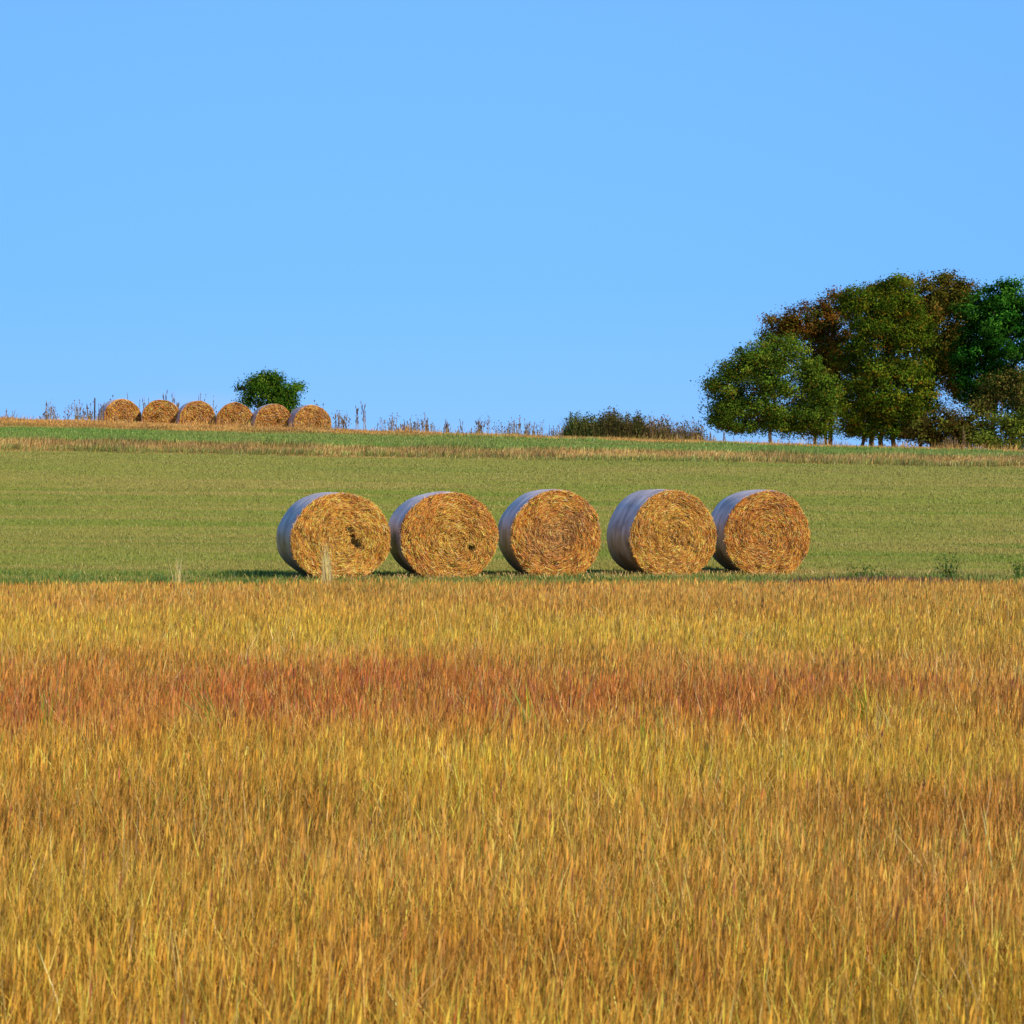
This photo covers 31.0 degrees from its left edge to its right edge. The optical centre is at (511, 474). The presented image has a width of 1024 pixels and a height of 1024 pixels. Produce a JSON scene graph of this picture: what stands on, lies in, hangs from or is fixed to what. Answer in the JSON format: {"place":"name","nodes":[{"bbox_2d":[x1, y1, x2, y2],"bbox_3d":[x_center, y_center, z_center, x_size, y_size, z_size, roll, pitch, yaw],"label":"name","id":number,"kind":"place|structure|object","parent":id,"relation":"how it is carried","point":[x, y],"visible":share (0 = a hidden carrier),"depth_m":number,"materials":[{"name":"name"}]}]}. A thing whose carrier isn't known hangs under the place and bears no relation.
{"place":"outdoors","nodes":[
{"label":"outdoors","id":0,"kind":"place"},
{"bbox_2d":[0,575,1023,1023],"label":"tall grass","id":1,"kind":"structure","parent":0,"point":[420,807],"depth_m":8.13,"materials":[{"name":"yellow plant"}]},
{"bbox_2d":[0,422,1023,1022],"bbox_3d":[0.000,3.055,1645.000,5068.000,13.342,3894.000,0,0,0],"label":"ground","id":2,"kind":"structure","parent":0,"point":[232,504],"depth_m":49.70,"materials":[{"name":"green plant"}]},
{"bbox_2d":[1,575,47,589],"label":"grass tuft","id":3,"kind":"object","parent":2,"relation":"on","point":[29,581],"visible":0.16,"depth_m":25.77,"materials":[{"name":"green plant"}]},
{"bbox_2d":[37,687,55,741],"bbox_3d":[-2.684,1.452,10.588,0.098,0.529,0.128,0,0,-32],"label":"grass tuft","id":4,"kind":"object","parent":2,"relation":"on","point":[47,712],"visible":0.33,"depth_m":10.61,"materials":[{"name":"beige plant"}]},
{"bbox_2d":[98,398,140,421],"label":"straw bale","id":5,"kind":"object","parent":2,"relation":"on","point":[126,409],"visible":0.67,"depth_m":80.32},
{"bbox_2d":[142,572,174,587],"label":"grass tuft","id":6,"kind":"object","parent":2,"relation":"on","point":[161,578],"visible":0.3,"depth_m":25.91,"materials":[{"name":"green plant"}]},
{"bbox_2d":[141,400,178,423],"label":"straw bale","id":7,"kind":"object","parent":2,"relation":"on","point":[159,411],"visible":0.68,"depth_m":80.05},
{"bbox_2d":[168,553,185,586],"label":"grass tuft","id":8,"kind":"object","parent":2,"relation":"on","point":[179,575],"visible":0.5,"depth_m":25.40,"materials":[{"name":"beige plant"}]},
{"bbox_2d":[128,696,232,747],"bbox_3d":[-1.899,1.449,10.441,0.639,0.522,0.590,0,0,-21],"label":"grass tuft","id":9,"kind":"object","parent":2,"relation":"on","point":[186,719],"visible":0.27,"depth_m":10.41,"materials":[{"name":"brown plant"}]},
{"bbox_2d":[165,671,219,738],"bbox_3d":[-1.906,1.404,10.652,0.372,0.614,0.473,0,0,-40],"label":"grass tuft","id":10,"kind":"object","parent":2,"relation":"on","point":[202,705],"visible":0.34,"depth_m":10.59,"materials":[{"name":"brown plant"}]},
{"bbox_2d":[176,400,215,424],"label":"straw bale","id":11,"kind":"object","parent":2,"relation":"on","point":[202,411],"visible":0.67,"depth_m":79.81},
{"bbox_2d":[216,402,252,425],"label":"straw bale","id":12,"kind":"object","parent":2,"relation":"on","point":[236,411],"visible":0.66,"depth_m":79.55},
{"bbox_2d":[202,568,278,578],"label":"grass tuft","id":13,"kind":"object","parent":2,"relation":"on","point":[256,573],"visible":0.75,"depth_m":30.15,"materials":[{"name":"green plant"}]},
{"bbox_2d":[230,367,309,412],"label":"bush","id":14,"kind":"object","parent":2,"relation":"on","point":[261,387],"visible":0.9,"depth_m":83.58,"materials":[{"name":"green plant"}]},
{"bbox_2d":[251,404,289,427],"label":"straw bale","id":15,"kind":"object","parent":2,"relation":"on","point":[272,415],"visible":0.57,"depth_m":79.30},
{"bbox_2d":[288,404,330,427],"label":"straw bale","id":16,"kind":"object","parent":2,"relation":"on","point":[318,415],"visible":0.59,"depth_m":79.06},
{"bbox_2d":[319,539,335,588],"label":"grass tuft","id":17,"kind":"object","parent":2,"relation":"on","point":[325,574],"visible":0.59,"depth_m":25.19,"materials":[{"name":"beige plant"}]},
{"bbox_2d":[333,410,344,426],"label":"dry weed","id":18,"kind":"object","parent":2,"relation":"on","point":[339,419],"visible":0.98,"depth_m":77.67,"materials":[{"name":"brown plant"}]},
{"bbox_2d":[355,407,358,427],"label":"dry weed","id":19,"kind":"object","parent":2,"relation":"on","point":[357,420],"visible":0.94,"depth_m":78.45,"materials":[{"name":"brown plant"}]},
{"bbox_2d":[361,403,365,427],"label":"dry weed","id":20,"kind":"object","parent":2,"relation":"on","point":[363,415],"visible":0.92,"depth_m":78.77,"materials":[{"name":"brown plant"}]},
{"bbox_2d":[474,416,485,433],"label":"dry weed","id":21,"kind":"object","parent":2,"relation":"on","point":[479,425],"visible":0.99,"depth_m":77.81,"materials":[{"name":"brown plant"}]},
{"bbox_2d":[0,448,1023,590],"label":"mown grass","id":22,"kind":"structure","parent":2,"relation":"on","point":[72,576],"depth_m":45.31,"materials":[{"name":"green plant"}]},
{"bbox_2d":[276,490,390,578],"bbox_3d":[-2.960,1.001,30.529,1.714,1.496,1.301,0,0,-19],"label":"straw bale","id":23,"kind":"object","parent":22,"relation":"on","point":[355,530],"visible":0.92,"depth_m":30.01},
{"bbox_2d":[388,491,498,577],"bbox_3d":[-1.167,1.014,30.897,1.717,1.493,1.291,0,0,-15],"label":"straw bale","id":24,"kind":"object","parent":22,"relation":"on","point":[453,533],"visible":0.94,"depth_m":30.35},
{"bbox_2d":[497,489,601,576],"bbox_3d":[0.632,1.009,31.551,1.619,1.543,1.293,0,0,-12],"label":"straw bale","id":25,"kind":"object","parent":22,"relation":"on","point":[553,531],"visible":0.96,"depth_m":31.02},
{"bbox_2d":[607,489,716,575],"bbox_3d":[2.611,1.017,32.231,1.649,1.553,1.304,0,0,-18],"label":"straw bale","id":26,"kind":"object","parent":22,"relation":"on","point":[664,531],"visible":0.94,"depth_m":31.72},
{"bbox_2d":[711,489,810,574],"bbox_3d":[4.381,1.037,32.855,1.604,1.568,1.290,0,0,-10],"label":"straw bale","id":27,"kind":"object","parent":22,"relation":"on","point":[760,530],"visible":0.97,"depth_m":32.31},
{"bbox_2d":[0,423,1023,458],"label":"green strip grass","id":28,"kind":"structure","parent":2,"relation":"on","point":[205,433],"depth_m":69.04,"materials":[{"name":"green plant"}]},
{"bbox_2d":[0,414,1023,452],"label":"crest grass","id":29,"kind":"structure","parent":2,"relation":"on","point":[83,422],"depth_m":74.46,"materials":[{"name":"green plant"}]},
{"bbox_2d":[509,415,520,433],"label":"dry weed","id":30,"kind":"object","parent":2,"relation":"on","point":[514,423],"visible":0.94,"depth_m":77.94,"materials":[{"name":"brown plant"}]},
{"bbox_2d":[7,490,1023,583],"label":"straw litter","id":31,"kind":"object","parent":2,"relation":"on","point":[506,574],"visible":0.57,"depth_m":30.95,"materials":[{"name":"beige plant"}]},
{"bbox_2d":[502,676,535,728],"bbox_3d":[0.046,1.451,11.020,0.237,0.541,0.178,0,0,-24],"label":"grass tuft","id":32,"kind":"object","parent":2,"relation":"on","point":[528,711],"visible":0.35,"depth_m":11.02,"materials":[{"name":"beige plant"}]},
{"bbox_2d":[558,410,603,436],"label":"weed thicket","id":33,"kind":"object","parent":2,"relation":"on","point":[580,427],"visible":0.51,"depth_m":78.90,"materials":[{"name":"green plant"}]},
{"bbox_2d":[590,406,625,437],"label":"weed thicket","id":34,"kind":"object","parent":2,"relation":"on","point":[609,424],"visible":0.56,"depth_m":78.86,"materials":[{"name":"green plant"}]},
{"bbox_2d":[618,410,649,438],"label":"weed thicket","id":35,"kind":"object","parent":2,"relation":"on","point":[634,426],"visible":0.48,"depth_m":78.88,"materials":[{"name":"green plant"}]},
{"bbox_2d":[640,706,667,759],"bbox_3d":[0.770,1.465,10.184,0.150,0.499,0.179,0,0,29],"label":"grass tuft","id":36,"kind":"object","parent":2,"relation":"on","point":[650,729],"visible":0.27,"depth_m":10.20,"materials":[{"name":"beige plant"}]},
{"bbox_2d":[642,414,676,439],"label":"weed thicket","id":37,"kind":"object","parent":2,"relation":"on","point":[660,430],"visible":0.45,"depth_m":78.96,"materials":[{"name":"brown plant"}]},
{"bbox_2d":[668,416,710,440],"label":"weed thicket","id":38,"kind":"object","parent":2,"relation":"on","point":[681,432],"visible":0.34,"depth_m":79.06,"materials":[{"name":"brown plant"}]},
{"bbox_2d":[690,329,851,444],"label":"tree","id":39,"kind":"object","parent":2,"relation":"on","point":[809,413],"visible":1,"depth_m":95.27,"materials":[{"name":"green plant"}]},
{"bbox_2d":[753,285,857,444],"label":"tree","id":40,"kind":"object","parent":2,"relation":"on","point":[821,330],"visible":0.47,"depth_m":103.22,"materials":[{"name":"brown plant"}]},
{"bbox_2d":[834,661,870,740],"bbox_3d":[2.066,1.415,11.184,0.280,0.592,0.134,0,0,0],"label":"grass tuft","id":41,"kind":"object","parent":2,"relation":"on","point":[865,703],"visible":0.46,"depth_m":11.20,"materials":[{"name":"beige plant"}]},
{"bbox_2d":[847,563,885,576],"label":"green weed","id":42,"kind":"object","parent":2,"relation":"on","point":[861,573],"visible":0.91,"depth_m":30.49,"materials":[{"name":"green plant"}]},
{"bbox_2d":[747,572,994,588],"bbox_3d":[5.691,1.594,27.002,5.264,0.282,2.381,0,0,0],"label":"grass tuft","id":43,"kind":"object","parent":2,"relation":"on","point":[828,579],"visible":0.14,"depth_m":27.08,"materials":[{"name":"green plant"}]},
{"bbox_2d":[821,268,951,445],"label":"tree","id":44,"kind":"object","parent":2,"relation":"on","point":[893,323],"visible":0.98,"depth_m":98.88,"materials":[{"name":"green plant"}]},
{"bbox_2d":[857,268,983,446],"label":"tree","id":45,"kind":"object","parent":2,"relation":"on","point":[940,297],"visible":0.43,"depth_m":104.20,"materials":[{"name":"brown plant"}]},
{"bbox_2d":[927,551,964,579],"bbox_3d":[6.953,1.483,29.494,0.570,0.509,0.539,0,0,28],"label":"green weed","id":46,"kind":"object","parent":2,"relation":"on","point":[949,569],"visible":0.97,"depth_m":29.52,"materials":[{"name":"green plant"}]},
{"bbox_2d":[898,402,997,447],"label":"shrub","id":47,"kind":"object","parent":2,"relation":"on","point":[950,424],"visible":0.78,"depth_m":94.41,"materials":[{"name":"green plant"}]},
{"bbox_2d":[932,274,1023,448],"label":"tree","id":48,"kind":"object","parent":2,"relation":"on","point":[995,322],"visible":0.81,"depth_m":98.24,"materials":[{"name":"green plant"}]},
{"bbox_2d":[962,400,1023,449],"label":"shrub","id":49,"kind":"object","parent":2,"relation":"on","point":[1012,426],"visible":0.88,"depth_m":93.36,"materials":[{"name":"green plant"}]},
{"bbox_2d":[963,361,1023,441],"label":"tree","id":50,"kind":"object","parent":2,"relation":"on","point":[1012,382],"visible":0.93,"depth_m":96.15,"materials":[{"name":"green plant"}]},
{"bbox_2d":[1002,561,1023,577],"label":"green weed","id":51,"kind":"object","parent":2,"relation":"on","point":[1017,571],"visible":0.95,"depth_m":30.49,"materials":[{"name":"green plant"}]},
{"bbox_2d":[0,432,1023,467],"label":"bank grass","id":52,"kind":"structure","parent":0,"point":[107,444],"depth_m":62.34,"materials":[{"name":"plant"}]},
{"bbox_2d":[0,0,1023,448],"label":"sky","id":53,"kind":"structure","parent":0,"point":[537,211],"materials":[{"name":"blue"}]}
]}

